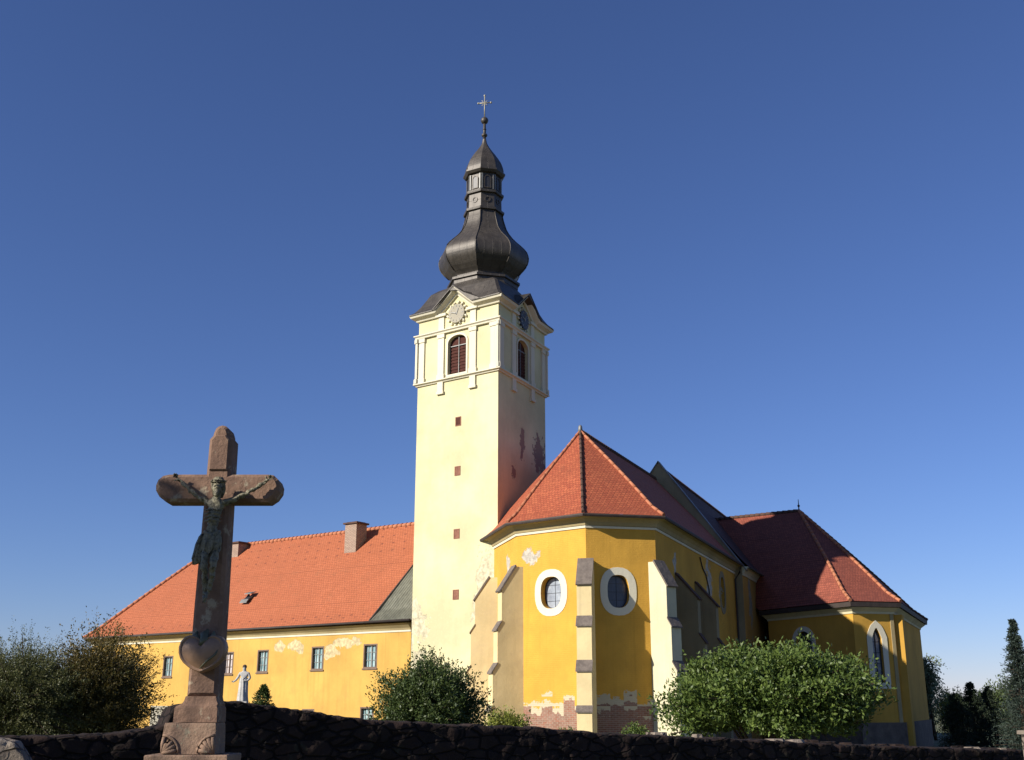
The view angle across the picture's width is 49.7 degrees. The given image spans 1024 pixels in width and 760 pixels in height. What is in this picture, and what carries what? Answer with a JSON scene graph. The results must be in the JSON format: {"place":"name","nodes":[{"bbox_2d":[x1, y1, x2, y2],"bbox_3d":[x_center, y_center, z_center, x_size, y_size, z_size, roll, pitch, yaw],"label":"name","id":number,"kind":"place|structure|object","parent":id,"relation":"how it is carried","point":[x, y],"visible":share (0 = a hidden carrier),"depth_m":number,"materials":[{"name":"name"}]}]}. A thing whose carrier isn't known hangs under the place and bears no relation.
{"place":"outdoors","nodes":[
{"label":"outdoors","id":0,"kind":"place"},
{"bbox_2d":[231,665,250,700],"bbox_3d":[-9.442,10.574,38.586,0.644,1.239,0.347,0,-16,0],"label":"saint statue","id":1,"kind":"object","parent":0,"point":[242,694],"visible":1,"depth_m":38.48,"materials":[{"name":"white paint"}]},
{"bbox_2d":[0,0,1023,701],"label":"sky","id":2,"kind":"structure","parent":0,"point":[774,248],"materials":[{"name":"blue"}]},
{"bbox_2d":[46,707,1022,748],"bbox_3d":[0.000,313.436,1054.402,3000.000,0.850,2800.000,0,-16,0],"label":"ground","id":3,"kind":"structure","parent":0,"point":[936,742],"depth_m":95.65,"materials":[{"name":"green plant"}]},
{"bbox_2d":[0,737,31,759],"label":"rock","id":4,"kind":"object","parent":3,"relation":"on","point":[11,749],"depth_m":12.19,"materials":[{"name":"stone"}]},
{"bbox_2d":[0,616,141,735],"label":"loose bush","id":5,"kind":"object","parent":3,"relation":"on","point":[28,698],"visible":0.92,"depth_m":16.59,"materials":[{"name":"green plant"}]},
{"bbox_2d":[33,606,176,734],"bbox_3d":[-6.510,5.577,17.588,2.633,3.872,2.433,-9,-19,28],"label":"olive bush","id":6,"kind":"object","parent":3,"relation":"on","point":[126,708],"visible":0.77,"depth_m":17.41,"materials":[{"name":"green plant"}]},
{"bbox_2d":[144,426,283,759],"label":"wayside crucifix","id":7,"kind":"object","parent":3,"relation":"on","point":[219,492],"visible":1,"depth_m":11.80,"materials":[{"name":"brown stone"}]},
{"bbox_2d":[83,521,413,727],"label":"monastery wing","id":8,"kind":"structure","parent":3,"relation":"on","point":[320,622],"depth_m":67.30,"materials":[{"name":"orange tile"}]},
{"bbox_2d":[161,656,172,677],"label":"window","id":9,"kind":"structure","parent":8,"relation":"in","point":[167,672],"depth_m":71.35,"materials":[{"name":"blue glass"}]},
{"bbox_2d":[224,652,233,675],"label":"window","id":10,"kind":"structure","parent":8,"relation":"in","point":[229,659],"depth_m":68.06,"materials":[{"name":"grey glass"}]},
{"bbox_2d":[255,650,268,673],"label":"window","id":11,"kind":"structure","parent":8,"relation":"in","point":[262,656],"depth_m":66.38,"materials":[{"name":"blue glass"}]},
{"bbox_2d":[310,646,323,670],"bbox_3d":[-11.164,16.080,63.725,1.080,1.390,0.260,-11,-20,34],"label":"window","id":12,"kind":"structure","parent":8,"relation":"in","point":[317,655],"depth_m":63.81,"materials":[{"name":"blue glass"}]},
{"bbox_2d":[360,707,373,719],"bbox_3d":[-7.936,18.580,60.539,1.004,1.290,0.824,0,-16,0],"label":"window","id":13,"kind":"structure","parent":8,"relation":"in","point":[363,713],"depth_m":60.80,"materials":[{"name":"grey glass"}]},
{"bbox_2d":[362,644,377,669],"bbox_3d":[-7.835,15.383,61.437,1.120,1.390,0.260,-11,-20,34],"label":"window","id":14,"kind":"structure","parent":8,"relation":"in","point":[369,650],"depth_m":61.53,"materials":[{"name":"grey glass"}]},
{"bbox_2d":[249,683,274,705],"bbox_3d":[-7.809,11.132,34.214,1.836,3.420,1.863,0,-16,0],"label":"dwarf conifer","id":15,"kind":"object","parent":3,"relation":"on","point":[262,696],"visible":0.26,"depth_m":34.53,"materials":[{"name":"green plant"}]},
{"bbox_2d":[364,644,495,724],"bbox_3d":[-2.300,9.497,30.460,3.732,4.441,3.558,0,-16,0],"label":"privet bush","id":16,"kind":"object","parent":3,"relation":"on","point":[429,691],"visible":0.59,"depth_m":30.17,"materials":[{"name":"green plant"}]},
{"bbox_2d":[409,95,553,681],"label":"bell tower","id":17,"kind":"structure","parent":3,"relation":"on","point":[480,383],"depth_m":61.30,"materials":[{"name":"beige paint"}]},
{"bbox_2d":[453,589,458,599],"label":"slit window","id":18,"kind":"structure","parent":17,"relation":"in","point":[455,592],"depth_m":58.24,"materials":[{"name":"red brick"}]},
{"bbox_2d":[453,529,459,538],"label":"slit window","id":19,"kind":"structure","parent":17,"relation":"in","point":[456,531],"depth_m":59.15,"materials":[{"name":"red brick"}]},
{"bbox_2d":[454,466,460,475],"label":"slit window","id":20,"kind":"structure","parent":17,"relation":"in","point":[457,468],"depth_m":60.14,"materials":[{"name":"red brick"}]},
{"bbox_2d":[450,336,465,373],"bbox_3d":[-2.957,-1.416,62.277,1.316,2.250,0.140,-11,-20,34],"label":"window","id":21,"kind":"structure","parent":17,"relation":"in","point":[457,352],"depth_m":62.30,"materials":[{"name":"brown wood"}]},
{"bbox_2d":[455,416,460,425],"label":"slit window","id":22,"kind":"structure","parent":17,"relation":"in","point":[457,419],"depth_m":60.93,"materials":[{"name":"red brick"}]},
{"bbox_2d":[518,342,525,378],"bbox_3d":[0.423,-1.124,63.266,0.140,2.250,1.419,-8,-18,25],"label":"window","id":23,"kind":"structure","parent":17,"relation":"in","point":[521,353],"depth_m":63.44,"materials":[{"name":"brown wood"}]},
{"bbox_2d":[484,705,533,726],"bbox_3d":[-0.151,11.752,35.163,1.826,2.768,1.612,0,-16,0],"label":"leafy plant","id":24,"kind":"object","parent":3,"relation":"on","point":[507,718],"visible":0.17,"depth_m":35.16,"materials":[{"name":"green plant"}]},
{"bbox_2d":[0,701,1023,759],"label":"churchyard wall","id":25,"kind":"structure","parent":3,"relation":"on","point":[259,732],"depth_m":15.57,"materials":[{"name":"stone"}]},
{"bbox_2d":[465,425,744,738],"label":"chancel","id":26,"kind":"structure","parent":3,"relation":"on","point":[597,607],"depth_m":51.05,"materials":[{"name":"yellow paint"}]},
{"bbox_2d":[545,577,560,607],"bbox_3d":[2.017,9.898,51.347,1.200,1.460,0.060,-13,-21,38],"label":"oval window","id":27,"kind":"structure","parent":26,"relation":"in","point":[553,587],"depth_m":51.44,"materials":[{"name":"grey glass"}]},
{"bbox_2d":[608,576,626,607],"bbox_3d":[4.758,9.678,50.460,1.040,1.480,0.060,3,-17,-12],"label":"oval window","id":28,"kind":"structure","parent":26,"relation":"in","point":[617,587],"depth_m":50.47,"materials":[{"name":"blue glass"}]},
{"bbox_2d":[621,721,649,734],"bbox_3d":[3.949,12.108,35.507,1.486,2.278,1.226,-9,-19,28],"label":"shrub","id":29,"kind":"object","parent":3,"relation":"on","point":[635,730],"visible":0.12,"depth_m":35.72,"materials":[{"name":"green plant"}]},
{"bbox_2d":[628,461,784,738],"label":"nave","id":30,"kind":"structure","parent":3,"relation":"on","point":[753,625],"depth_m":70.80,"materials":[{"name":"yellow paint"}]},
{"bbox_2d":[635,628,898,740],"bbox_3d":[7.376,9.851,32.318,7.802,4.854,6.377,0,-16,0],"label":"round shrub","id":31,"kind":"object","parent":3,"relation":"on","point":[795,690],"visible":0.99,"depth_m":31.16,"materials":[{"name":"green plant"}]},
{"bbox_2d":[715,500,933,746],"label":"side chapel","id":32,"kind":"structure","parent":3,"relation":"on","point":[821,584],"depth_m":68.40,"materials":[{"name":"red tile"}]},
{"bbox_2d":[798,632,811,649],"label":"arched window","id":33,"kind":"structure","parent":32,"relation":"in","point":[803,634],"depth_m":68.20,"materials":[{"name":"black glass"}]},
{"bbox_2d":[872,630,883,682],"bbox_3d":[21.327,16.131,64.766,0.640,3.120,0.100,4,-17,-12],"label":"arched window","id":34,"kind":"structure","parent":32,"relation":"in","point":[875,638],"depth_m":64.80,"materials":[{"name":"blue glass"}]},
{"bbox_2d":[923,653,947,739],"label":"willow tree","id":35,"kind":"object","parent":3,"relation":"on","point":[932,685],"visible":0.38,"depth_m":88.00,"materials":[{"name":"green plant"}]},
{"bbox_2d":[933,686,964,738],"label":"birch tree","id":36,"kind":"object","parent":3,"relation":"on","point":[945,702],"visible":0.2,"depth_m":90.00,"materials":[{"name":"green plant"}]},
{"bbox_2d":[934,693,983,746],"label":"dark conifer","id":37,"kind":"object","parent":3,"relation":"on","point":[957,707],"visible":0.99,"depth_m":65.70,"materials":[{"name":"green plant"}]},
{"bbox_2d":[959,681,1003,747],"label":"dark conifer","id":38,"kind":"object","parent":3,"relation":"on","point":[971,699],"visible":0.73,"depth_m":66.69,"materials":[{"name":"green plant"}]},
{"bbox_2d":[973,679,1011,728],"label":"tree","id":39,"kind":"object","parent":3,"relation":"on","point":[997,695],"visible":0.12,"depth_m":90.62,"materials":[{"name":"green plant"}]},
{"bbox_2d":[979,686,1015,747],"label":"dark conifer","id":40,"kind":"object","parent":3,"relation":"on","point":[987,694],"visible":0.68,"depth_m":67.30,"materials":[{"name":"green plant"}]},
{"bbox_2d":[982,669,1018,732],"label":"tree","id":41,"kind":"object","parent":3,"relation":"on","point":[1003,687],"visible":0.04,"depth_m":94.25,"materials":[{"name":"green plant"}]},
{"bbox_2d":[982,619,1023,749],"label":"spruce tree","id":42,"kind":"object","parent":3,"relation":"on","point":[1015,650],"visible":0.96,"depth_m":57.77,"materials":[{"name":"green plant"}]},
{"bbox_2d":[989,701,1021,747],"bbox_3d":[30.003,20.517,64.765,3.721,3.392,3.948,0,-16,0],"label":"dark conifer","id":43,"kind":"object","parent":3,"relation":"on","point":[1007,728],"visible":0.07,"depth_m":64.96,"materials":[{"name":"green plant"}]},
{"bbox_2d":[1016,730,1023,754],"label":"stone post","id":44,"kind":"object","parent":3,"relation":"on","point":[1021,732],"visible":1,"depth_m":20.50,"materials":[{"name":"beige stone"}]}
]}

